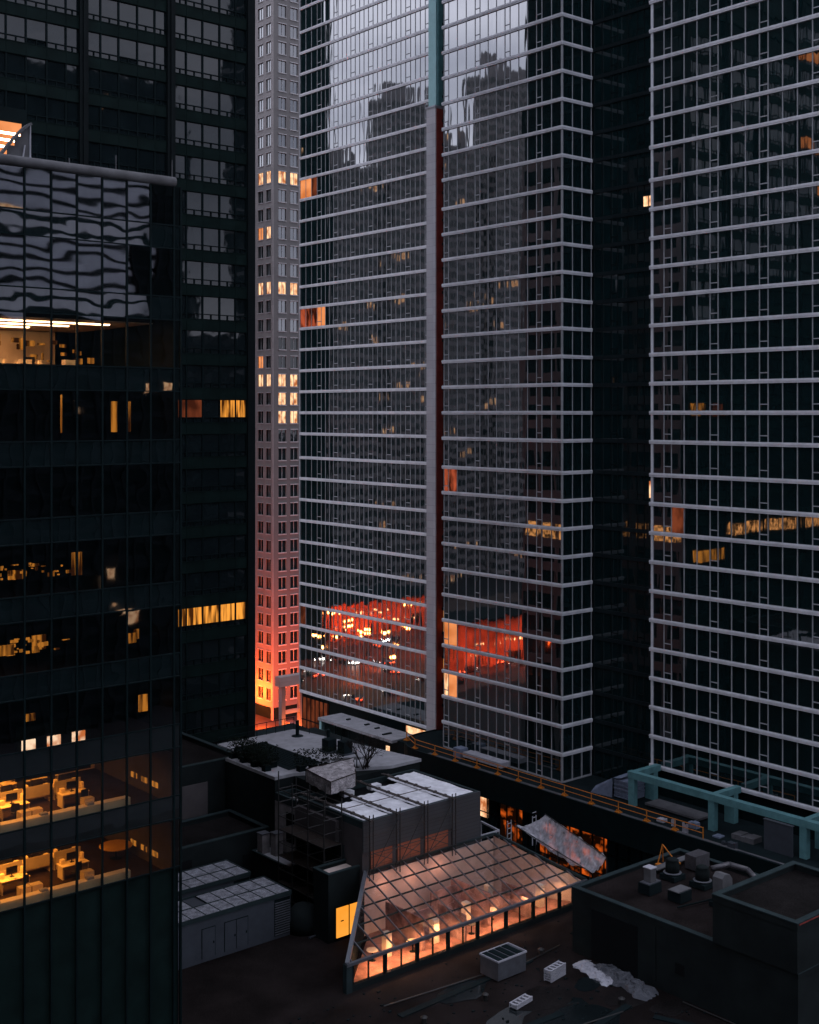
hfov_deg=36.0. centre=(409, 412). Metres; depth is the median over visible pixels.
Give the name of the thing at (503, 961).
condenser box
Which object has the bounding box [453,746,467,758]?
wrapped bundle
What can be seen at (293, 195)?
window
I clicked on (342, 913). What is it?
door
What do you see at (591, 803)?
guard rail
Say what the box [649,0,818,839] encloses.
glass tower
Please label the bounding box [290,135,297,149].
window
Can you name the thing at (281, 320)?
window
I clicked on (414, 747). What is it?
guard rail
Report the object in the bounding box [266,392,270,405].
window
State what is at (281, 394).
window
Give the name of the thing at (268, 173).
window
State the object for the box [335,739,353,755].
vent cowl
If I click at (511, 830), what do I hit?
ladder
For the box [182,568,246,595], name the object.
window
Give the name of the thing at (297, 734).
pipe vent
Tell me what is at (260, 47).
window
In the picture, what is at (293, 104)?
window
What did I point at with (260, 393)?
window
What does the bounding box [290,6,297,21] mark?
window
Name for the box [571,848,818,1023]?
vent roof block
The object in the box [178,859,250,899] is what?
louvred unit
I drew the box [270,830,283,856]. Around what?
white cabinet
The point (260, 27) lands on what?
window
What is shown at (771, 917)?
roof block
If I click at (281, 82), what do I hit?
window
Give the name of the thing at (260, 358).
window
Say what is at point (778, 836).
panel cabinet
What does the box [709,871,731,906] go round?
gooseneck vent
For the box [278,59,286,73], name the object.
window
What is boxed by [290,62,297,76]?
window
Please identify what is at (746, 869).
bent duct
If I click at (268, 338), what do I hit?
window
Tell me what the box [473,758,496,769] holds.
guard rail
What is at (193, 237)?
window
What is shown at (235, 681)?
window
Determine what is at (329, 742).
vent cowl
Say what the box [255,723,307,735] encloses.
railing
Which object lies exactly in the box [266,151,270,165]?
window
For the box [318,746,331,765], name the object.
planter
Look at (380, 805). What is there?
roof scaffold
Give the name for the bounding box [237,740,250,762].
planter
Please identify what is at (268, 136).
window
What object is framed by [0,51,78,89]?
window
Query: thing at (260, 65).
window
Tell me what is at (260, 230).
window
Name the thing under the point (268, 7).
window
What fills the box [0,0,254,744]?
dark tower
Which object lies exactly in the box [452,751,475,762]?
guard rail
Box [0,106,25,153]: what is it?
lit office annex
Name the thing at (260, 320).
window
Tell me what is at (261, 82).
window
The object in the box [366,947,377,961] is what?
cafe table
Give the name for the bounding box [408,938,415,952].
cafe table
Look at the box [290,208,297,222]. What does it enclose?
window
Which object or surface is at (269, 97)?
window
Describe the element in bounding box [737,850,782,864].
edge pipe
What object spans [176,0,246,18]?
window
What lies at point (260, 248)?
window
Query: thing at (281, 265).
window
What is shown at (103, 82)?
window
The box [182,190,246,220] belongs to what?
window
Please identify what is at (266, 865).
landing roof
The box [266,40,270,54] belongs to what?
window
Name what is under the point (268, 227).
window
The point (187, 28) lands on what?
window
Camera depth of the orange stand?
92.39 m
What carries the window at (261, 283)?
in the stone tower at (276, 337)
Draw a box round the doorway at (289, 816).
[286,812,294,844]
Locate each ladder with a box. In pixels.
[507,820,511,843]
[532,812,536,845]
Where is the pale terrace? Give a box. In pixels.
[217,717,420,844]
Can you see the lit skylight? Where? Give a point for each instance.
(451, 897)
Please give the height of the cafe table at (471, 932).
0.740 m
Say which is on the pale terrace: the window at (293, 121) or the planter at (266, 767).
the planter at (266, 767)
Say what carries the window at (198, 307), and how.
in the dark tower at (156, 87)
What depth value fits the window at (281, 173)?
247.51 m
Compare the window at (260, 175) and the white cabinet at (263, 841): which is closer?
the white cabinet at (263, 841)
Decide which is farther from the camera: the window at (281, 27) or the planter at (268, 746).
the window at (281, 27)
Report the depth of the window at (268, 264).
247.20 m
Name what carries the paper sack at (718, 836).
on the podium deck
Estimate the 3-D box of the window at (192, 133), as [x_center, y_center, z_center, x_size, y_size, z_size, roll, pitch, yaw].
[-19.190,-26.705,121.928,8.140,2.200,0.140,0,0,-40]
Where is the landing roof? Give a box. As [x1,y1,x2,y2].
[251,845,301,907]
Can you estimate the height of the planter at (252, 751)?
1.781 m
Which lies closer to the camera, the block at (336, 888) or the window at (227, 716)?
the block at (336, 888)
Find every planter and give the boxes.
[225,736,240,758]
[235,736,248,757]
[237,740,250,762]
[242,737,257,755]
[245,740,259,762]
[248,744,261,767]
[254,741,268,759]
[257,744,270,767]
[259,749,273,771]
[265,745,279,767]
[293,748,308,771]
[306,748,320,767]
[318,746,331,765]
[330,745,344,760]
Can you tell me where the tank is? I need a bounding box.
[290,901,315,938]
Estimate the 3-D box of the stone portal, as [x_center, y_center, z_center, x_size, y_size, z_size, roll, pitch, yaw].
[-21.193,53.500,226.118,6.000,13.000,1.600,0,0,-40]
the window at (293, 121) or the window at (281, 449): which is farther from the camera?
the window at (293, 121)
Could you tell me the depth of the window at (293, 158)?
249.26 m
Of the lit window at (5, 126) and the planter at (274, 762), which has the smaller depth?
the lit window at (5, 126)
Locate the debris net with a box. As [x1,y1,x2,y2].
[515,814,606,879]
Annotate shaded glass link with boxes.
[592,0,650,778]
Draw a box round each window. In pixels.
[0,12,78,52]
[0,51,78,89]
[0,89,78,126]
[0,121,20,153]
[7,0,78,15]
[31,133,78,163]
[89,0,165,34]
[89,31,165,69]
[89,68,165,104]
[89,105,165,140]
[89,141,165,175]
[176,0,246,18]
[176,14,246,52]
[176,49,246,85]
[176,84,246,119]
[176,119,246,152]
[176,154,246,186]
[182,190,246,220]
[182,225,246,253]
[182,260,246,287]
[182,295,246,320]
[182,330,246,354]
[182,364,246,388]
[182,399,246,421]
[182,433,246,456]
[182,467,246,491]
[182,501,246,526]
[182,534,246,561]
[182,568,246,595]
[182,601,246,630]
[182,635,246,665]
[182,669,246,700]
[182,702,246,733]
[212,736,246,744]
[257,7,262,21]
[257,25,262,39]
[257,43,262,58]
[257,62,262,76]
[257,80,262,94]
[257,98,262,112]
[257,117,262,131]
[257,135,262,149]
[257,154,262,167]
[257,172,262,186]
[257,190,262,204]
[257,209,262,222]
[257,227,262,240]
[257,245,262,259]
[257,264,262,277]
[257,282,262,295]
[257,300,262,313]
[257,319,262,332]
[257,337,262,350]
[257,356,262,368]
[257,374,262,386]
[257,392,262,405]
[257,411,262,423]
[266,3,270,18]
[266,22,270,36]
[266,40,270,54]
[266,59,270,73]
[266,77,270,91]
[266,96,270,110]
[266,114,270,128]
[266,133,270,147]
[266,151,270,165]
[266,170,270,183]
[266,188,270,202]
[266,207,270,220]
[266,225,270,239]
[266,244,270,257]
[266,262,270,276]
[266,281,270,294]
[266,300,270,312]
[266,318,270,331]
[266,337,270,349]
[266,355,270,368]
[266,374,270,386]
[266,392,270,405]
[266,411,270,423]
[278,3,286,18]
[278,22,286,37]
[278,40,286,55]
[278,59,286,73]
[278,77,286,92]
[278,96,286,110]
[278,114,286,129]
[278,133,286,147]
[278,151,286,165]
[278,170,286,184]
[278,188,286,202]
[278,207,286,221]
[278,225,286,239]
[278,244,286,257]
[278,262,286,276]
[278,281,286,294]
[278,299,286,313]
[278,318,286,331]
[278,336,286,350]
[278,355,286,368]
[278,373,286,386]
[278,392,286,405]
[278,410,286,423]
[278,429,286,442]
[278,447,286,460]
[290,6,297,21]
[290,25,297,39]
[290,43,297,58]
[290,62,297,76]
[290,80,297,94]
[290,98,297,112]
[290,117,297,131]
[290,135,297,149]
[290,153,297,167]
[290,172,297,185]
[290,190,297,204]
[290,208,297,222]
[290,227,297,240]
[290,245,297,259]
[290,264,297,277]
[290,282,297,295]
[290,300,297,313]
[290,319,297,332]
[290,337,297,350]
[290,355,297,368]
[290,374,297,387]
[290,392,297,405]
[290,411,297,423]
[290,429,297,442]
[406,725,423,733]
[480,797,486,817]
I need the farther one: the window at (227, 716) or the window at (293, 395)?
the window at (293, 395)
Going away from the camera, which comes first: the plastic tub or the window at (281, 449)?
the plastic tub
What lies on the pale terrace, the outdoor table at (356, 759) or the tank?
the outdoor table at (356, 759)
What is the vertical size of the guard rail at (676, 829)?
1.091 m
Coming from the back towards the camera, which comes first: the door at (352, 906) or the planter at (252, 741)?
the planter at (252, 741)
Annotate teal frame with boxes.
[627,764,818,859]
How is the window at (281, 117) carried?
in the stone tower at (276, 337)
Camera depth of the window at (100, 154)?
116.20 m
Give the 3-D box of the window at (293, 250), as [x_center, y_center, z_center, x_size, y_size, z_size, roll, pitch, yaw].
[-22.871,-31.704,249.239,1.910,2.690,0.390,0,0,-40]
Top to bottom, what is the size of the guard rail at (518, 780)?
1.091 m
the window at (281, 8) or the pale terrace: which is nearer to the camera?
the pale terrace
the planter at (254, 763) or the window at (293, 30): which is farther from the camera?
the window at (293, 30)
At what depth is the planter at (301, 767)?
101.60 m
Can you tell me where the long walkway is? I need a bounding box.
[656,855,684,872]
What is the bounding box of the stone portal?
[275,673,301,725]
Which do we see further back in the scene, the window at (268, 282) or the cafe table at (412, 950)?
the window at (268, 282)
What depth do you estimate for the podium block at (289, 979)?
81.48 m
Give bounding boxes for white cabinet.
[257,830,269,853]
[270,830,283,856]
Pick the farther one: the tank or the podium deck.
the podium deck
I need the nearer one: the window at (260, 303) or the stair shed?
the stair shed
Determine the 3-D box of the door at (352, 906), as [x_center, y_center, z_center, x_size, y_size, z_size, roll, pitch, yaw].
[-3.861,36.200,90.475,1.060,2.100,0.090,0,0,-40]
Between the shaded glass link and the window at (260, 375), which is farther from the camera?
the window at (260, 375)
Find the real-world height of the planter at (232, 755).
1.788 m
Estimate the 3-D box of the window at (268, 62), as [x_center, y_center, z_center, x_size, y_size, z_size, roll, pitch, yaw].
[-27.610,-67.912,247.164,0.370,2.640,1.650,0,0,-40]
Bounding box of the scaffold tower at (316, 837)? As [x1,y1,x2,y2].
[278,771,343,905]
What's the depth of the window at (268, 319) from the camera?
247.20 m
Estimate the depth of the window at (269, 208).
247.20 m
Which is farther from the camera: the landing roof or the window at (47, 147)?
the window at (47, 147)
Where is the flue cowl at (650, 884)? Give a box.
[638,864,661,895]
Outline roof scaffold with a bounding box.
[300,773,456,881]
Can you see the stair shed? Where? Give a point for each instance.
(283, 809)
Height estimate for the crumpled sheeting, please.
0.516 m
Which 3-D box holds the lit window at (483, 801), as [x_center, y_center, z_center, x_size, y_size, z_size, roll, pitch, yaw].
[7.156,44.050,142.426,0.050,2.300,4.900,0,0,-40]
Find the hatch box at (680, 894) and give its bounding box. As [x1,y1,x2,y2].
[668,884,711,907]
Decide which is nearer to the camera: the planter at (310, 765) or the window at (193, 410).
the planter at (310, 765)
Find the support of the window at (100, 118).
in the dark tower at (156, 87)
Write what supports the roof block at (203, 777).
on the ground
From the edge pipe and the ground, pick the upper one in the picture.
the ground
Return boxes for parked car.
[286,720,295,723]
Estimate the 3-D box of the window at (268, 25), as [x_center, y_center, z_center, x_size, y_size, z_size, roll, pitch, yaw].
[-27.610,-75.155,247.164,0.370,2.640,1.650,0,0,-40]
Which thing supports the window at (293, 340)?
in the stone tower at (276, 337)
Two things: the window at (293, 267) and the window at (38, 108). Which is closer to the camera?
the window at (38, 108)
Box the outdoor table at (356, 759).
[354,757,361,767]
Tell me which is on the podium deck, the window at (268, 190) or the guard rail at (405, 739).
the guard rail at (405, 739)
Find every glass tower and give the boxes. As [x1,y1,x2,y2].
[299,0,592,782]
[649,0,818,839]
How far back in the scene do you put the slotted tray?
79.73 m
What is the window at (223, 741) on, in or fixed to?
in the dark tower at (156, 87)
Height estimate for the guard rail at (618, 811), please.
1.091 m
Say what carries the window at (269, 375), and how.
in the stone tower at (276, 337)
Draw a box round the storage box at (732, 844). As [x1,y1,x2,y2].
[727,841,737,848]
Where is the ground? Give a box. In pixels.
[255,714,296,729]
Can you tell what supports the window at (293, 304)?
in the stone tower at (276, 337)
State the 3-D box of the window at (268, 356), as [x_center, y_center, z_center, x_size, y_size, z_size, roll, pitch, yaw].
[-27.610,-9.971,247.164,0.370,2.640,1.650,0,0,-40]
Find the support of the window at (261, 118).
in the stone tower at (276, 337)
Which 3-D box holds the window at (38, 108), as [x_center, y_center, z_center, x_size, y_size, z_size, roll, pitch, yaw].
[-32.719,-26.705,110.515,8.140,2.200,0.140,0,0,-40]
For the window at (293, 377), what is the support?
in the stone tower at (276, 337)
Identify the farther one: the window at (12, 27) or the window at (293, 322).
the window at (293, 322)
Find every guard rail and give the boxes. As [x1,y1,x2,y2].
[403,731,414,743]
[412,739,433,749]
[432,745,454,756]
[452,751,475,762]
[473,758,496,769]
[494,764,517,775]
[515,771,539,782]
[537,778,562,789]
[561,785,590,798]
[587,793,617,806]
[614,801,645,815]
[642,810,673,824]
[671,818,703,838]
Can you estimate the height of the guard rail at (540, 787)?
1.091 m
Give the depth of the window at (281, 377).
247.51 m
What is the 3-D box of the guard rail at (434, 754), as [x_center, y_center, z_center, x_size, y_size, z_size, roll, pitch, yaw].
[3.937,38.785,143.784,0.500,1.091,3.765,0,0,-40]
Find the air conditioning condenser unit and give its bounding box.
[544,960,565,982]
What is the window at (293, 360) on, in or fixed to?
in the stone tower at (276, 337)
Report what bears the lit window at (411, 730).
in the glass tower at (445, 366)
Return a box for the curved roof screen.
[0,122,32,156]
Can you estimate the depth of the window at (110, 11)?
116.32 m
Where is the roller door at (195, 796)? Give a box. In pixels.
[182,782,207,819]
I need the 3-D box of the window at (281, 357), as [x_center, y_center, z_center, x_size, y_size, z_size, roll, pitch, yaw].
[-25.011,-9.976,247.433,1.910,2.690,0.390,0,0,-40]
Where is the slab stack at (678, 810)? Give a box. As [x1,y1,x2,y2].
[645,799,707,821]
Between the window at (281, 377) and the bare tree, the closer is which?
the bare tree
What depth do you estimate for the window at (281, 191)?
247.51 m
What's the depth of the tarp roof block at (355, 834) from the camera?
94.93 m
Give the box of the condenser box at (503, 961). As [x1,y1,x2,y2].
[479,942,526,980]
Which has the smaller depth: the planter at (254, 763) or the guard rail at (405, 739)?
the planter at (254, 763)
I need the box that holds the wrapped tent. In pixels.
[305,757,355,794]
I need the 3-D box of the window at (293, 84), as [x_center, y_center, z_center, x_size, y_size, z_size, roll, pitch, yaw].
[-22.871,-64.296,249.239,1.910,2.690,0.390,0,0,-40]
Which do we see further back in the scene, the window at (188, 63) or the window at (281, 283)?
the window at (281, 283)
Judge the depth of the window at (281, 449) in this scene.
247.51 m
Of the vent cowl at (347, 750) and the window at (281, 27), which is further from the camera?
the window at (281, 27)
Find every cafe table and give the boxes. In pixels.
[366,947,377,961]
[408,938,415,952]
[468,923,474,934]
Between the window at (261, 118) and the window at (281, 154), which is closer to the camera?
the window at (281, 154)
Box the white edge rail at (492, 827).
[481,821,499,841]
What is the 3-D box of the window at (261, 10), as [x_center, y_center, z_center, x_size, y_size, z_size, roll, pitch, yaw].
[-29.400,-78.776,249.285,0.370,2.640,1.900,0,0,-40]
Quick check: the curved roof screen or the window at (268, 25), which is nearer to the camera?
the curved roof screen
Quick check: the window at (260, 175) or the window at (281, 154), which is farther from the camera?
the window at (260, 175)
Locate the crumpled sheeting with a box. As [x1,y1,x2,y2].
[572,960,658,1000]
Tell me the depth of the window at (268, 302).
247.20 m
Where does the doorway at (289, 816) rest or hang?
in the stair shed
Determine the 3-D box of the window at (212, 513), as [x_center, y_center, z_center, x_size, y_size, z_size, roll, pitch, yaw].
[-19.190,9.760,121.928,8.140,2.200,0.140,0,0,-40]
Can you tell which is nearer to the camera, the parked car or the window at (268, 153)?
the parked car
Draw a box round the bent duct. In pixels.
[710,862,755,876]
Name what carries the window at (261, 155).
in the stone tower at (276, 337)
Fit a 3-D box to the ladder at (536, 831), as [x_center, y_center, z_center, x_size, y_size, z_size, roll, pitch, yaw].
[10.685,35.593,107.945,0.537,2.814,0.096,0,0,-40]
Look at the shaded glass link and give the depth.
134.16 m
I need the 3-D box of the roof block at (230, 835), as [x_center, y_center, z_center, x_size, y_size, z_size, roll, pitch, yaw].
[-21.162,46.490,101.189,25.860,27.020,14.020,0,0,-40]
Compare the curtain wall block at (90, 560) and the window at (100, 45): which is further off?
the window at (100, 45)
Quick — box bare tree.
[344,733,389,769]
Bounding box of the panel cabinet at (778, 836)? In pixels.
[763,818,794,856]
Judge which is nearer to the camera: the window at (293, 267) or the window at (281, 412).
the window at (281, 412)
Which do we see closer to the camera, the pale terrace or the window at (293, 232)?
the pale terrace
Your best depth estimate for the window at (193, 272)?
122.23 m
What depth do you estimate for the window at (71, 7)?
111.83 m
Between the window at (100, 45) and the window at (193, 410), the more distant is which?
the window at (193, 410)
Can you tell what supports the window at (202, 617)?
in the dark tower at (156, 87)
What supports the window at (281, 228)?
in the stone tower at (276, 337)
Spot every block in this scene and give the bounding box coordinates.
[0,153,181,1023]
[178,809,268,878]
[178,910,737,1023]
[182,732,233,819]
[298,769,479,886]
[312,858,359,943]
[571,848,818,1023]
[711,861,818,974]
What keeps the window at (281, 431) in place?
in the stone tower at (276, 337)
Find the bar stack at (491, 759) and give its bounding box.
[463,750,508,770]
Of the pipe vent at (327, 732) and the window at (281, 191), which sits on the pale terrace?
the pipe vent at (327, 732)
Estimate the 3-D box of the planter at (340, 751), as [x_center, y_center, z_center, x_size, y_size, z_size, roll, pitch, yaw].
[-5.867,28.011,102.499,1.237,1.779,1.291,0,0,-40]
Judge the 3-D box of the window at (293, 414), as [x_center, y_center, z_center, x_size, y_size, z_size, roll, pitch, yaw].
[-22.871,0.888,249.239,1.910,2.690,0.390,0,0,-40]
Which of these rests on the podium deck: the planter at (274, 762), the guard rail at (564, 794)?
the guard rail at (564, 794)
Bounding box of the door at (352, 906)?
[350,902,356,933]
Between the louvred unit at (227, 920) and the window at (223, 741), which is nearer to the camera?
the louvred unit at (227, 920)
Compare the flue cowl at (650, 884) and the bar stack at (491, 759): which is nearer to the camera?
the flue cowl at (650, 884)
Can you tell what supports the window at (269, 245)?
in the stone tower at (276, 337)
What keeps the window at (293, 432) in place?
in the stone tower at (276, 337)
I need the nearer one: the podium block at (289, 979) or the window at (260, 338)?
the podium block at (289, 979)
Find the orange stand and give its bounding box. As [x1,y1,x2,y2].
[655,844,680,864]
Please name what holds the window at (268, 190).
in the stone tower at (276, 337)
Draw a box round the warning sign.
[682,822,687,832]
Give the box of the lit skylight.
[343,832,587,994]
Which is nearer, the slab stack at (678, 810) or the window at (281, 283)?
the slab stack at (678, 810)
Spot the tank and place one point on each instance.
(302, 919)
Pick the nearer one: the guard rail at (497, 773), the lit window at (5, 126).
the lit window at (5, 126)
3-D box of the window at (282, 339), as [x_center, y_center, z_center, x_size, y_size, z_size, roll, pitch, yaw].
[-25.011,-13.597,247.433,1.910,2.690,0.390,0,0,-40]
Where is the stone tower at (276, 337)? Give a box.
[255,0,298,719]
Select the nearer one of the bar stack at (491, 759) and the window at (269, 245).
the bar stack at (491, 759)
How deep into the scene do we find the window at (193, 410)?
122.17 m
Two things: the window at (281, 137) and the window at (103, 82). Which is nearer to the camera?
the window at (103, 82)
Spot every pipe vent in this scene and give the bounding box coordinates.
[292,720,302,737]
[326,729,329,737]
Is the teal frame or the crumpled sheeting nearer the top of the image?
the teal frame
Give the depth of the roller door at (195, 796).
103.74 m
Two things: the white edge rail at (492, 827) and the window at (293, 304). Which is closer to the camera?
the white edge rail at (492, 827)
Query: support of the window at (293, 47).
in the stone tower at (276, 337)
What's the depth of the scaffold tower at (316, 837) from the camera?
94.10 m
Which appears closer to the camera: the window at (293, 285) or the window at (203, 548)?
the window at (203, 548)
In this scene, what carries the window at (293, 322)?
in the stone tower at (276, 337)
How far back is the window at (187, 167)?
121.96 m
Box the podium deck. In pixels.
[397,729,818,879]
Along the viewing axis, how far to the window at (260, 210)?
249.33 m
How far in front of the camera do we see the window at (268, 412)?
247.20 m
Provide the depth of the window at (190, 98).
121.93 m
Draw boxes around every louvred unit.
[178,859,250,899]
[178,876,291,970]
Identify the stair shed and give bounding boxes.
[275,788,306,852]
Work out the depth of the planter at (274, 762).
102.68 m
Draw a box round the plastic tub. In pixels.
[688,820,699,828]
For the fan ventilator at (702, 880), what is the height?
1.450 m
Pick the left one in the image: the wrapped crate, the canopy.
the canopy
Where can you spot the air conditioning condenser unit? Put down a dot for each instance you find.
(555, 971)
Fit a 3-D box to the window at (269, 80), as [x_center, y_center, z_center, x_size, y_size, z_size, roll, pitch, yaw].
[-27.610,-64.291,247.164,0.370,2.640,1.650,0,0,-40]
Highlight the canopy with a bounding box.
[318,713,412,752]
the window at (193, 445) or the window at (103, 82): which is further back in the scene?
the window at (193, 445)
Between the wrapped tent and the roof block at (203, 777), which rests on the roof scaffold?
the wrapped tent
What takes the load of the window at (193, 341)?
in the dark tower at (156, 87)
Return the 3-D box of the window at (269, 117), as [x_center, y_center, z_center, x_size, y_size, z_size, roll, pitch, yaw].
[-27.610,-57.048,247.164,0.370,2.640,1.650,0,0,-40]
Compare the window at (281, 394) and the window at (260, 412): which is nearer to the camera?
the window at (281, 394)
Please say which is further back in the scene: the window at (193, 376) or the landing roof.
the window at (193, 376)
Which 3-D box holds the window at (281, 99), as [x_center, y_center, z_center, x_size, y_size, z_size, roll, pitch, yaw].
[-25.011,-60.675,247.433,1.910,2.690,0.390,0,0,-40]
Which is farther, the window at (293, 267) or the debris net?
the window at (293, 267)
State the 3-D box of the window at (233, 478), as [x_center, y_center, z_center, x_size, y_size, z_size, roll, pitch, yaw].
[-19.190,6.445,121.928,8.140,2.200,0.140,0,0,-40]
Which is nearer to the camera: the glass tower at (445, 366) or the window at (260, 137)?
the glass tower at (445, 366)
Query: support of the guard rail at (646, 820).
on the podium deck
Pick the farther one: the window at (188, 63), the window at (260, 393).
the window at (260, 393)
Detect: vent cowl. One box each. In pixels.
[320,737,336,753]
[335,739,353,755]
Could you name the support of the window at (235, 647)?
in the dark tower at (156, 87)
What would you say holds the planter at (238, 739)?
on the pale terrace
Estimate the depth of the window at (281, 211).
247.51 m
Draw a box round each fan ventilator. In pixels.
[659,857,685,882]
[689,864,712,890]
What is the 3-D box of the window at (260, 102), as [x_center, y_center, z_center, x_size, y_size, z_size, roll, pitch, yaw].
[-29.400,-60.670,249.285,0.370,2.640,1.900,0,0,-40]
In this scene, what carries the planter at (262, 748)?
on the pale terrace
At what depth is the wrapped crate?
91.72 m
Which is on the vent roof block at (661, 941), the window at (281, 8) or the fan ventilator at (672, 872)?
the fan ventilator at (672, 872)
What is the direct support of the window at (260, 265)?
in the stone tower at (276, 337)
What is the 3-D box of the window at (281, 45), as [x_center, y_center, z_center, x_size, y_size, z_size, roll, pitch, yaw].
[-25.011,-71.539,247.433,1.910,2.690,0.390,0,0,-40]
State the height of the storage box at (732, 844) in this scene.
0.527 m
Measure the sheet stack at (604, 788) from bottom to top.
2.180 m
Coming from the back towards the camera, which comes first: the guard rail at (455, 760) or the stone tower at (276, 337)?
the stone tower at (276, 337)
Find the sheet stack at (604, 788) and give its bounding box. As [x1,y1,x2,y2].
[591,773,644,799]
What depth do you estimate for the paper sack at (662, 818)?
121.35 m
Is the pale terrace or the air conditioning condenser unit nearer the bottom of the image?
the air conditioning condenser unit
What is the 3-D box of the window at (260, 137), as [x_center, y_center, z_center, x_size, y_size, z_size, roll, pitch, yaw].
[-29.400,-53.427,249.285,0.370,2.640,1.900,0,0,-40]
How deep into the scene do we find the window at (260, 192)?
249.33 m
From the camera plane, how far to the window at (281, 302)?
247.51 m
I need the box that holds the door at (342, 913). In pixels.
[336,905,348,937]
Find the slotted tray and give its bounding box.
[509,993,532,1009]
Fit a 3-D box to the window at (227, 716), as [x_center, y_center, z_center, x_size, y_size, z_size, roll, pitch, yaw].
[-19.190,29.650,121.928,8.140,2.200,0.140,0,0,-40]
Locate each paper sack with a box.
[656,817,666,822]
[712,834,724,838]
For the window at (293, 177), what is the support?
in the stone tower at (276, 337)
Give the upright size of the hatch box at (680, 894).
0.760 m
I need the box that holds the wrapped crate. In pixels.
[685,849,709,871]
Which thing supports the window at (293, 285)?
in the stone tower at (276, 337)
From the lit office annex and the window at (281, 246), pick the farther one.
the window at (281, 246)

